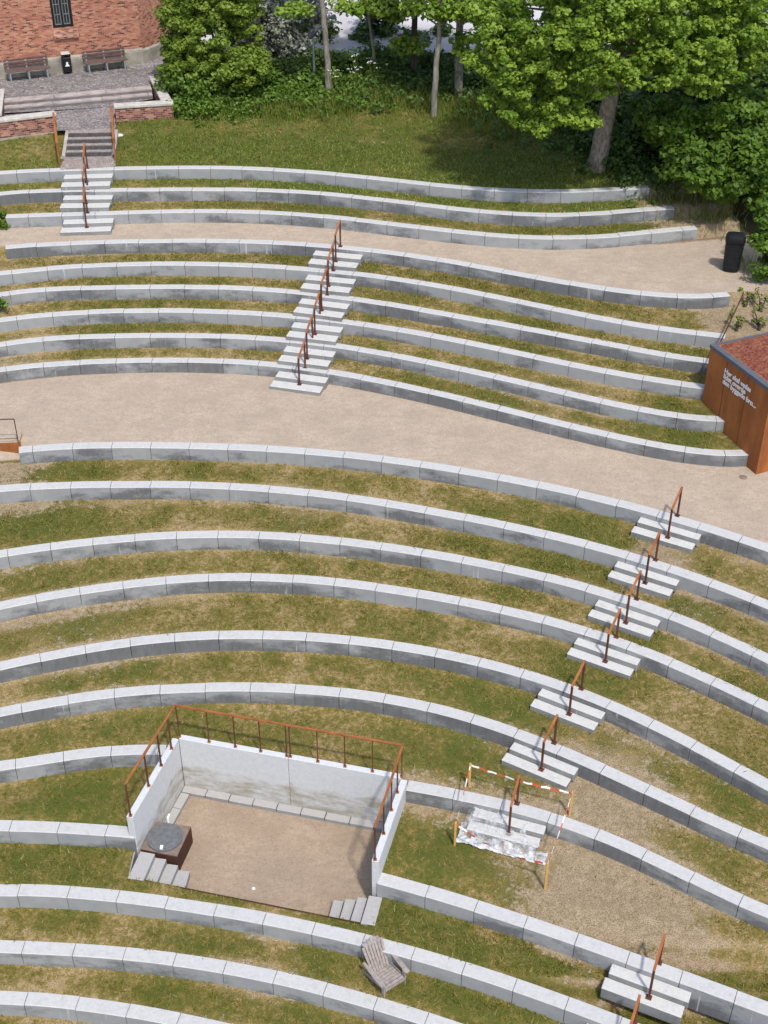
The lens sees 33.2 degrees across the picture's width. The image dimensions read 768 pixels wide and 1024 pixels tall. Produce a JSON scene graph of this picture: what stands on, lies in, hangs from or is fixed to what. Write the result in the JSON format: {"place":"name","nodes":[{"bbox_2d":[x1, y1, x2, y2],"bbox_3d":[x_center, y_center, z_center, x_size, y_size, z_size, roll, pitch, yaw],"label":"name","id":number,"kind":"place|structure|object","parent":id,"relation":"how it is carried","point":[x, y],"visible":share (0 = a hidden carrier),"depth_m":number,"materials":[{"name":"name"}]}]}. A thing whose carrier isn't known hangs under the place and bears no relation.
{"place":"outdoors","nodes":[
{"label":"outdoors","id":0,"kind":"place"},
{"bbox_2d":[4,98,153,130],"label":"plaza paving","id":1,"kind":"structure","parent":0,"point":[87,116],"depth_m":43.26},
{"bbox_2d":[0,57,163,97],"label":"plaza paving","id":2,"kind":"structure","parent":0,"point":[135,75],"depth_m":45.44,"materials":[{"name":"gravel"}]},
{"bbox_2d":[3,55,49,81],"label":"park bench","id":3,"kind":"object","parent":2,"relation":"on","point":[25,63],"visible":1,"depth_m":45.52,"materials":[{"name":"brown wood"}]},
{"bbox_2d":[60,51,71,72],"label":"litter bin","id":4,"kind":"object","parent":2,"relation":"on","point":[66,62],"depth_m":45.94,"materials":[{"name":"black plastic"}]},
{"bbox_2d":[82,47,127,72],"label":"park bench","id":5,"kind":"object","parent":2,"relation":"on","point":[105,61],"visible":1,"depth_m":46.40,"materials":[{"name":"brown wood"}]},
{"bbox_2d":[60,156,115,169],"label":"landing paving","id":6,"kind":"structure","parent":0,"point":[93,162],"depth_m":40.74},
{"bbox_2d":[175,784,381,915],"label":"pit floor","id":7,"kind":"structure","parent":0,"point":[291,862],"depth_m":27.19,"materials":[{"name":"sand"}]},
{"bbox_2d":[128,852,189,886],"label":"pit steps","id":8,"kind":"structure","parent":7,"relation":"on","point":[146,866],"depth_m":26.41,"materials":[{"name":"concrete"}]},
{"bbox_2d":[141,813,192,869],"bbox_3d":[-4.553,6.910,27.074,0.811,0.722,0.884,8,36,11],"label":"well box","id":9,"kind":"object","parent":7,"relation":"on","point":[169,842],"visible":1,"depth_m":26.88,"materials":[{"name":"brown metal"}]},
{"bbox_2d":[329,896,381,925],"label":"pit steps","id":10,"kind":"structure","parent":7,"relation":"on","point":[363,911],"depth_m":25.60,"materials":[{"name":"concrete"}]},
{"bbox_2d":[0,92,698,212],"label":"grass","id":11,"kind":"structure","parent":0,"point":[173,140],"depth_m":40.81,"materials":[{"name":"plant"}]},
{"bbox_2d":[0,52,767,1023],"bbox_3d":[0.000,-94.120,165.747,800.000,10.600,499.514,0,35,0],"label":"ground","id":12,"kind":"structure","parent":0,"point":[646,914],"depth_m":29.05,"materials":[{"name":"plant"}]},
{"bbox_2d":[0,110,57,140],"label":"brick wall","id":13,"kind":"structure","parent":12,"relation":"on","point":[25,125],"depth_m":41.81,"materials":[{"name":"brick"}]},
{"bbox_2d":[0,820,137,857],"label":"seat wall","id":14,"kind":"structure","parent":12,"relation":"on","point":[70,833],"depth_m":26.61,"materials":[{"name":"concrete"}]},
{"bbox_2d":[4,86,152,105],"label":"granite step","id":15,"kind":"object","parent":12,"relation":"on","point":[77,95],"visible":0.65,"depth_m":44.23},
{"bbox_2d":[4,92,153,111],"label":"granite step","id":16,"kind":"object","parent":12,"relation":"on","point":[72,102],"visible":0.53,"depth_m":44.10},
{"bbox_2d":[0,745,166,782],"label":"seat wall","id":17,"kind":"structure","parent":12,"relation":"on","point":[37,766],"depth_m":27.74,"materials":[{"name":"concrete"}]},
{"bbox_2d":[60,195,113,211],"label":"concrete steps","id":18,"kind":"structure","parent":12,"relation":"on","point":[72,203],"depth_m":39.59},
{"bbox_2d":[61,173,113,190],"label":"concrete steps","id":19,"kind":"structure","parent":12,"relation":"on","point":[95,182],"depth_m":40.04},
{"bbox_2d":[62,125,117,156],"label":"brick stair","id":20,"kind":"object","parent":12,"relation":"on","point":[98,142],"visible":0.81,"depth_m":41.53,"materials":[{"name":"stone"}]},
{"bbox_2d":[0,0,189,78],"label":"brick building","id":21,"kind":"structure","parent":12,"relation":"on","point":[51,29],"depth_m":45.85,"materials":[{"name":"brick"}]},
{"bbox_2d":[49,0,78,39],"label":"window","id":22,"kind":"structure","parent":21,"relation":"in","point":[61,13],"depth_m":45.49,"materials":[{"name":"black glass"}]},
{"bbox_2d":[0,990,232,1023],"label":"seat wall","id":23,"kind":"structure","parent":12,"relation":"on","point":[60,1006],"depth_m":24.66,"materials":[{"name":"concrete"}]},
{"bbox_2d":[114,75,173,122],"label":"brick wall","id":24,"kind":"structure","parent":12,"relation":"on","point":[159,106],"depth_m":42.86,"materials":[{"name":"brick"}]},
{"bbox_2d":[150,0,205,92],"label":"shrub","id":25,"kind":"object","parent":12,"relation":"on","point":[165,78],"visible":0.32,"depth_m":43.51,"materials":[{"name":"green plant"}]},
{"bbox_2d":[155,0,271,94],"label":"shrub","id":26,"kind":"object","parent":12,"relation":"on","point":[240,62],"visible":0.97,"depth_m":42.88,"materials":[{"name":"green plant"}]},
{"bbox_2d":[166,62,286,117],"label":"shrub","id":27,"kind":"object","parent":12,"relation":"on","point":[200,87],"visible":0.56,"depth_m":43.22,"materials":[{"name":"green plant"}]},
{"bbox_2d":[0,940,462,1023],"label":"seat wall","id":28,"kind":"structure","parent":12,"relation":"on","point":[380,1010],"depth_m":24.87,"materials":[{"name":"concrete"}]},
{"bbox_2d":[144,880,372,925],"bbox_3d":[-2.687,7.983,25.787,5.132,0.640,0.020,8,36,11],"label":"steel edging","id":29,"kind":"object","parent":12,"relation":"on","point":[270,905],"visible":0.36,"depth_m":25.51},
{"bbox_2d":[126,735,406,896],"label":"pit retaining wall","id":30,"kind":"structure","parent":12,"relation":"on","point":[309,788],"depth_m":27.78,"materials":[{"name":"concrete"}]},
{"bbox_2d":[124,704,403,860],"bbox_3d":[-2.377,5.465,26.284,5.193,0.935,2.421,8,36,11],"label":"guard rail","id":31,"kind":"object","parent":30,"relation":"on","point":[260,750],"visible":1,"depth_m":26.79,"materials":[{"name":"metal"}]},
{"bbox_2d":[225,0,337,66],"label":"silver tree","id":32,"kind":"object","parent":12,"relation":"on","point":[278,34],"visible":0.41,"depth_m":45.53,"materials":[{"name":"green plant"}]},
{"bbox_2d":[264,56,316,84],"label":"shrub","id":33,"kind":"object","parent":12,"relation":"on","point":[276,63],"visible":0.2,"depth_m":44.74,"materials":[{"name":"green plant"}]},
{"bbox_2d":[263,76,330,104],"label":"shrub","id":34,"kind":"object","parent":12,"relation":"on","point":[299,78],"visible":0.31,"depth_m":43.93,"materials":[{"name":"green plant"}]},
{"bbox_2d":[171,60,428,126],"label":"ground cover","id":35,"kind":"object","parent":12,"relation":"on","point":[317,79],"visible":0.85,"depth_m":43.38,"materials":[{"name":"green plant"}]},
{"bbox_2d":[266,0,342,44],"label":"evergreen","id":36,"kind":"object","parent":12,"relation":"on","point":[333,31],"visible":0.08,"depth_m":48.47,"materials":[{"name":"green plant"}]},
{"bbox_2d":[278,346,335,369],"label":"concrete steps","id":37,"kind":"structure","parent":12,"relation":"on","point":[322,359],"depth_m":36.02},
{"bbox_2d":[286,322,342,344],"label":"concrete steps","id":38,"kind":"structure","parent":12,"relation":"on","point":[329,335],"depth_m":36.41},
{"bbox_2d":[308,23,327,73],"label":"lamp post","id":39,"kind":"object","parent":12,"relation":"on","point":[312,34],"visible":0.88,"depth_m":44.01,"materials":[{"name":"metal"}]},
{"bbox_2d":[0,884,639,1023],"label":"seat wall","id":40,"kind":"structure","parent":12,"relation":"on","point":[554,1005],"depth_m":25.13,"materials":[{"name":"concrete"}]},
{"bbox_2d":[273,0,367,89],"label":"slim tree","id":41,"kind":"object","parent":12,"relation":"on","point":[351,8],"visible":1,"depth_m":42.67,"materials":[{"name":"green plant"}]},
{"bbox_2d":[275,46,365,78],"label":"shrub","id":42,"kind":"object","parent":12,"relation":"on","point":[334,58],"visible":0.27,"depth_m":45.07,"materials":[{"name":"green plant"}]},
{"bbox_2d":[293,298,349,321],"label":"concrete steps","id":43,"kind":"structure","parent":12,"relation":"on","point":[335,311],"depth_m":36.83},
{"bbox_2d":[0,166,648,202],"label":"seat wall","id":44,"kind":"structure","parent":12,"relation":"on","point":[491,194],"depth_m":39.92,"materials":[{"name":"concrete"}]},
{"bbox_2d":[300,275,355,296],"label":"concrete steps","id":45,"kind":"structure","parent":12,"relation":"on","point":[341,286],"depth_m":37.31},
{"bbox_2d":[308,250,362,271],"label":"concrete steps","id":46,"kind":"structure","parent":12,"relation":"on","point":[349,262],"depth_m":37.81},
{"bbox_2d":[0,187,673,226],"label":"seat wall","id":47,"kind":"structure","parent":12,"relation":"on","point":[534,219],"depth_m":39.42,"materials":[{"name":"concrete"}]},
{"bbox_2d":[6,209,697,249],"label":"seat wall","id":48,"kind":"structure","parent":12,"relation":"on","point":[536,242],"depth_m":38.78,"materials":[{"name":"concrete"}]},
{"bbox_2d":[0,308,704,399],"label":"seat wall","id":49,"kind":"structure","parent":12,"relation":"on","point":[627,380],"depth_m":36.33,"materials":[{"name":"concrete"}]},
{"bbox_2d":[0,284,708,373],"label":"seat wall","id":50,"kind":"structure","parent":12,"relation":"on","point":[639,355],"depth_m":36.70,"materials":[{"name":"concrete"}]},
{"bbox_2d":[0,333,723,431],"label":"seat wall","id":51,"kind":"structure","parent":12,"relation":"on","point":[597,405],"depth_m":35.73,"materials":[{"name":"concrete"}]},
{"bbox_2d":[0,261,725,347],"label":"seat wall","id":52,"kind":"structure","parent":12,"relation":"on","point":[705,339],"depth_m":37.27,"materials":[{"name":"concrete"}]},
{"bbox_2d":[5,239,729,308],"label":"seat wall","id":53,"kind":"structure","parent":12,"relation":"on","point":[524,280],"depth_m":37.78,"materials":[{"name":"concrete"}]},
{"bbox_2d":[358,0,379,63],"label":"slim tree","id":54,"kind":"object","parent":12,"relation":"on","point":[370,30],"visible":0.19,"depth_m":44.78,"materials":[{"name":"grey plant"}]},
{"bbox_2d":[337,40,407,77],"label":"shrub","id":55,"kind":"object","parent":12,"relation":"on","point":[385,52],"visible":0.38,"depth_m":45.59,"materials":[{"name":"green plant"}]},
{"bbox_2d":[0,358,747,466],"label":"seat wall","id":56,"kind":"structure","parent":12,"relation":"on","point":[597,437],"depth_m":35.05,"materials":[{"name":"concrete"}]},
{"bbox_2d":[0,682,767,862],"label":"seat wall","id":57,"kind":"structure","parent":12,"relation":"on","point":[688,815],"depth_m":28.36,"materials":[{"name":"concrete"}]},
{"bbox_2d":[0,630,767,804],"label":"seat wall","id":58,"kind":"structure","parent":12,"relation":"on","point":[748,781],"depth_m":29.12,"materials":[{"name":"concrete"}]},
{"bbox_2d":[0,573,767,725],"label":"seat wall","id":59,"kind":"structure","parent":12,"relation":"on","point":[746,703],"depth_m":30.18,"materials":[{"name":"concrete"}]},
{"bbox_2d":[0,530,767,677],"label":"seat wall","id":60,"kind":"structure","parent":12,"relation":"on","point":[725,645],"depth_m":30.95,"materials":[{"name":"concrete"}]},
{"bbox_2d":[0,481,767,622],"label":"seat wall","id":61,"kind":"structure","parent":12,"relation":"on","point":[745,602],"depth_m":31.84,"materials":[{"name":"concrete"}]},
{"bbox_2d":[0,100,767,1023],"bbox_3d":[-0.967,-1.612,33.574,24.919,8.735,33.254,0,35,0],"label":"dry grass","id":62,"kind":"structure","parent":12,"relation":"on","point":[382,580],"depth_m":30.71,"materials":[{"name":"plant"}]},
{"bbox_2d":[362,935,409,996],"bbox_3d":[-0.018,8.593,24.464,0.664,0.763,0.852,-22,41,-28],"label":"garden chair","id":63,"kind":"object","parent":12,"relation":"on","point":[384,973],"visible":1,"depth_m":24.52,"materials":[{"name":"grey wood"}]},
{"bbox_2d":[347,0,431,44],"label":"evergreen","id":64,"kind":"object","parent":12,"relation":"on","point":[381,31],"visible":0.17,"depth_m":48.67,"materials":[{"name":"green plant"}]},
{"bbox_2d":[19,442,767,564],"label":"seat wall","id":65,"kind":"structure","parent":12,"relation":"on","point":[729,541],"depth_m":32.67,"materials":[{"name":"concrete"}]},
{"bbox_2d":[365,0,430,80],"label":"slim tree","id":66,"kind":"object","parent":12,"relation":"on","point":[412,45],"visible":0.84,"depth_m":42.98,"materials":[{"name":"green plant"}]},
{"bbox_2d":[369,48,451,77],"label":"shrub","id":67,"kind":"object","parent":12,"relation":"on","point":[427,60],"visible":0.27,"depth_m":45.23,"materials":[{"name":"green plant"}]},
{"bbox_2d":[398,0,505,116],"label":"slim tree","id":68,"kind":"object","parent":12,"relation":"on","point":[440,12],"visible":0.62,"depth_m":41.30,"materials":[{"name":"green plant"}]},
{"bbox_2d":[439,58,493,89],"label":"shrub","id":69,"kind":"object","parent":12,"relation":"on","point":[450,63],"visible":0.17,"depth_m":44.68,"materials":[{"name":"green plant"}]},
{"bbox_2d":[177,71,760,280],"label":"tall grass","id":70,"kind":"structure","parent":12,"relation":"on","point":[398,99],"depth_m":42.98,"materials":[{"name":"plant"}]},
{"bbox_2d":[468,763,471,787],"bbox_3d":[1.784,5.523,26.834,0.044,0.860,0.044,0,35,0],"label":"wooden stake","id":71,"kind":"object","parent":12,"relation":"on","point":[469,777],"visible":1,"depth_m":26.81,"materials":[{"name":"brown wood"}]},
{"bbox_2d":[456,765,571,864],"bbox_3d":[2.484,6.114,25.849,2.164,0.622,1.660,13,37,18],"label":"barrier tape","id":72,"kind":"object","parent":71,"relation":"attached to","point":[533,861],"visible":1,"depth_m":26.02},
{"bbox_2d":[417,17,532,42],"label":"evergreen","id":73,"kind":"object","parent":12,"relation":"on","point":[446,30],"visible":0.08,"depth_m":48.73,"materials":[{"name":"green plant"}]},
{"bbox_2d":[454,14,499,101],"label":"slim tree","id":74,"kind":"object","parent":12,"relation":"on","point":[458,84],"visible":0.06,"depth_m":43.07,"materials":[{"name":"grey plant"}]},
{"bbox_2d":[314,49,682,206],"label":"ground cover","id":75,"kind":"object","parent":12,"relation":"on","point":[633,170],"visible":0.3,"depth_m":41.42,"materials":[{"name":"green plant"}]},
{"bbox_2d":[466,808,545,851],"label":"concrete steps","id":76,"kind":"structure","parent":12,"relation":"on","point":[534,833],"depth_m":26.32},
{"bbox_2d":[456,807,547,864],"bbox_3d":[2.445,6.551,26.209,1.918,0.328,0.798,11,36,15],"label":"plastic sheet","id":77,"kind":"object","parent":76,"relation":"on","point":[472,841],"visible":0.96,"depth_m":26.10,"materials":[{"name":"white"}]},
{"bbox_2d":[506,775,520,835],"bbox_3d":[2.644,5.952,26.209,0.110,1.083,0.720,11,37,16],"label":"handrail","id":78,"kind":"object","parent":76,"relation":"on","point":[517,803],"visible":1,"depth_m":26.10,"materials":[{"name":"metal"}]},
{"bbox_2d":[471,56,582,115],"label":"shrub","id":79,"kind":"object","parent":12,"relation":"on","point":[536,98],"visible":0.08,"depth_m":43.15,"materials":[{"name":"green plant"}]},
{"bbox_2d":[501,742,577,790],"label":"concrete steps","id":80,"kind":"structure","parent":12,"relation":"on","point":[522,759],"depth_m":27.18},
{"bbox_2d":[538,714,558,771],"bbox_3d":[3.469,4.837,27.070,0.110,1.083,0.720,19,39,25],"label":"handrail","id":81,"kind":"object","parent":80,"relation":"on","point":[553,742],"visible":1,"depth_m":26.97,"materials":[{"name":"metal"}]},
{"bbox_2d":[530,688,604,733],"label":"concrete steps","id":82,"kind":"structure","parent":12,"relation":"on","point":[583,717],"depth_m":27.95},
{"bbox_2d":[566,660,585,716],"bbox_3d":[4.165,3.789,27.834,0.110,1.083,0.720,19,39,25],"label":"handrail","id":83,"kind":"object","parent":82,"relation":"on","point":[581,688],"visible":1,"depth_m":27.75,"materials":[{"name":"metal"}]},
{"bbox_2d":[377,873,767,1023],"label":"seat wall","id":84,"kind":"structure","parent":12,"relation":"on","point":[708,997],"depth_m":24.40,"materials":[{"name":"concrete"}]},
{"bbox_2d":[406,780,767,931],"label":"seat wall","id":85,"kind":"structure","parent":12,"relation":"on","point":[710,892],"depth_m":25.82,"materials":[{"name":"concrete"}]},
{"bbox_2d":[558,65,645,124],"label":"shrub","id":86,"kind":"object","parent":12,"relation":"on","point":[619,114],"visible":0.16,"depth_m":41.77,"materials":[{"name":"green plant"}]},
{"bbox_2d":[567,638,640,679],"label":"concrete steps","id":87,"kind":"structure","parent":12,"relation":"on","point":[620,664],"depth_m":28.72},
{"bbox_2d":[602,608,620,663],"bbox_3d":[5.076,2.735,28.607,0.110,1.083,0.720,18,39,24],"label":"handrail","id":88,"kind":"object","parent":87,"relation":"on","point":[616,636],"visible":1,"depth_m":28.51,"materials":[{"name":"metal"}]},
{"bbox_2d":[457,0,767,172],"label":"maple tree","id":89,"kind":"object","parent":12,"relation":"on","point":[671,49],"visible":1,"depth_m":35.67,"materials":[{"name":"green plant"}]},
{"bbox_2d":[587,600,659,640],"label":"concrete steps","id":90,"kind":"structure","parent":12,"relation":"on","point":[638,625],"depth_m":29.15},
{"bbox_2d":[623,570,641,624],"bbox_3d":[5.617,1.912,29.050,0.110,1.083,0.720,18,39,24],"label":"handrail","id":91,"kind":"object","parent":90,"relation":"on","point":[636,598],"visible":1,"depth_m":28.95,"materials":[{"name":"metal"}]},
{"bbox_2d":[607,561,678,599],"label":"concrete steps","id":92,"kind":"structure","parent":12,"relation":"on","point":[657,585],"depth_m":29.66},
{"bbox_2d":[642,531,660,584],"bbox_3d":[6.157,1.039,29.564,0.110,1.083,0.720,18,39,24],"label":"handrail","id":93,"kind":"object","parent":92,"relation":"on","point":[655,559],"visible":1,"depth_m":29.48,"materials":[{"name":"metal"}]},
{"bbox_2d":[600,964,690,1023],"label":"concrete steps","id":94,"kind":"structure","parent":12,"relation":"on","point":[668,1003],"depth_m":23.70,"materials":[{"name":"concrete"}]},
{"bbox_2d":[645,934,665,1000],"bbox_3d":[4.987,8.308,23.577,0.110,1.083,0.720,15,38,20],"label":"handrail","id":95,"kind":"object","parent":94,"relation":"on","point":[658,961],"visible":1,"depth_m":23.43,"materials":[{"name":"metal"}]},
{"bbox_2d":[531,0,767,79],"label":"evergreen","id":96,"kind":"object","parent":12,"relation":"on","point":[552,36],"visible":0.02,"depth_m":44.62,"materials":[{"name":"green plant"}]},
{"bbox_2d":[630,517,700,553],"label":"concrete steps","id":97,"kind":"structure","parent":12,"relation":"on","point":[680,539],"depth_m":30.41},
{"bbox_2d":[665,486,682,538],"bbox_3d":[6.836,0.008,30.304,0.110,1.083,0.720,17,39,23],"label":"handrail","id":98,"kind":"object","parent":97,"relation":"on","point":[677,514],"visible":1,"depth_m":30.21,"materials":[{"name":"metal"}]},
{"bbox_2d":[606,46,767,174],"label":"shrub","id":99,"kind":"object","parent":12,"relation":"on","point":[634,132],"visible":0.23,"depth_m":39.73,"materials":[{"name":"green plant"}]},
{"bbox_2d":[630,80,767,210],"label":"shrub","id":100,"kind":"object","parent":12,"relation":"on","point":[700,162],"visible":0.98,"depth_m":37.34,"materials":[{"name":"green plant"}]},
{"bbox_2d":[702,332,767,473],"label":"rust shed","id":101,"kind":"structure","parent":12,"relation":"on","point":[735,396],"depth_m":32.13,"materials":[{"name":"orange metal"}]},
{"bbox_2d":[746,190,767,282],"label":"shrub","id":102,"kind":"object","parent":12,"relation":"on","point":[759,238],"visible":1,"depth_m":35.81,"materials":[{"name":"green plant"}]},
{"bbox_2d":[751,287,767,311],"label":"weed","id":103,"kind":"object","parent":12,"relation":"on","point":[760,305],"visible":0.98,"depth_m":35.37,"materials":[{"name":"green plant"}]},
{"bbox_2d":[751,307,767,330],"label":"weed","id":104,"kind":"object","parent":12,"relation":"on","point":[760,322],"visible":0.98,"depth_m":34.45,"materials":[{"name":"green plant"}]},
{"bbox_2d":[0,373,767,543],"bbox_3d":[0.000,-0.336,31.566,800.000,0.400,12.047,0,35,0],"label":"gravel path","id":105,"kind":"structure","parent":0,"point":[192,408],"depth_m":33.81,"materials":[{"name":"gravel"}]},
{"bbox_2d":[0,418,21,452],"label":"retaining plate","id":106,"kind":"object","parent":105,"relation":"on","point":[10,443],"visible":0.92,"depth_m":33.41,"materials":[{"name":"metal"}]},
{"bbox_2d":[270,371,328,395],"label":"concrete steps","id":107,"kind":"structure","parent":105,"relation":"on","point":[310,385],"depth_m":35.57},
{"bbox_2d":[0,222,767,293],"bbox_3d":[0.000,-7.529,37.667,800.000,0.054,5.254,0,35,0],"label":"gravel path","id":108,"kind":"structure","parent":0,"point":[690,266],"depth_m":37.70,"materials":[{"name":"gravel"}]},
{"bbox_2d":[60,218,114,235],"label":"concrete steps","id":109,"kind":"structure","parent":108,"relation":"on","point":[100,226],"depth_m":38.98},
{"bbox_2d":[723,231,745,271],"bbox_3d":[9.889,-7.367,36.455,0.568,1.090,0.514,7,36,10],"label":"litter bin","id":110,"kind":"object","parent":108,"relation":"on","point":[735,241],"visible":1,"depth_m":36.25,"materials":[{"name":"black plastic"}]},
{"bbox_2d":[201,0,767,52],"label":"road","id":111,"kind":"structure","parent":0,"point":[349,25],"depth_m":49.20,"materials":[{"name":"asphalt"}]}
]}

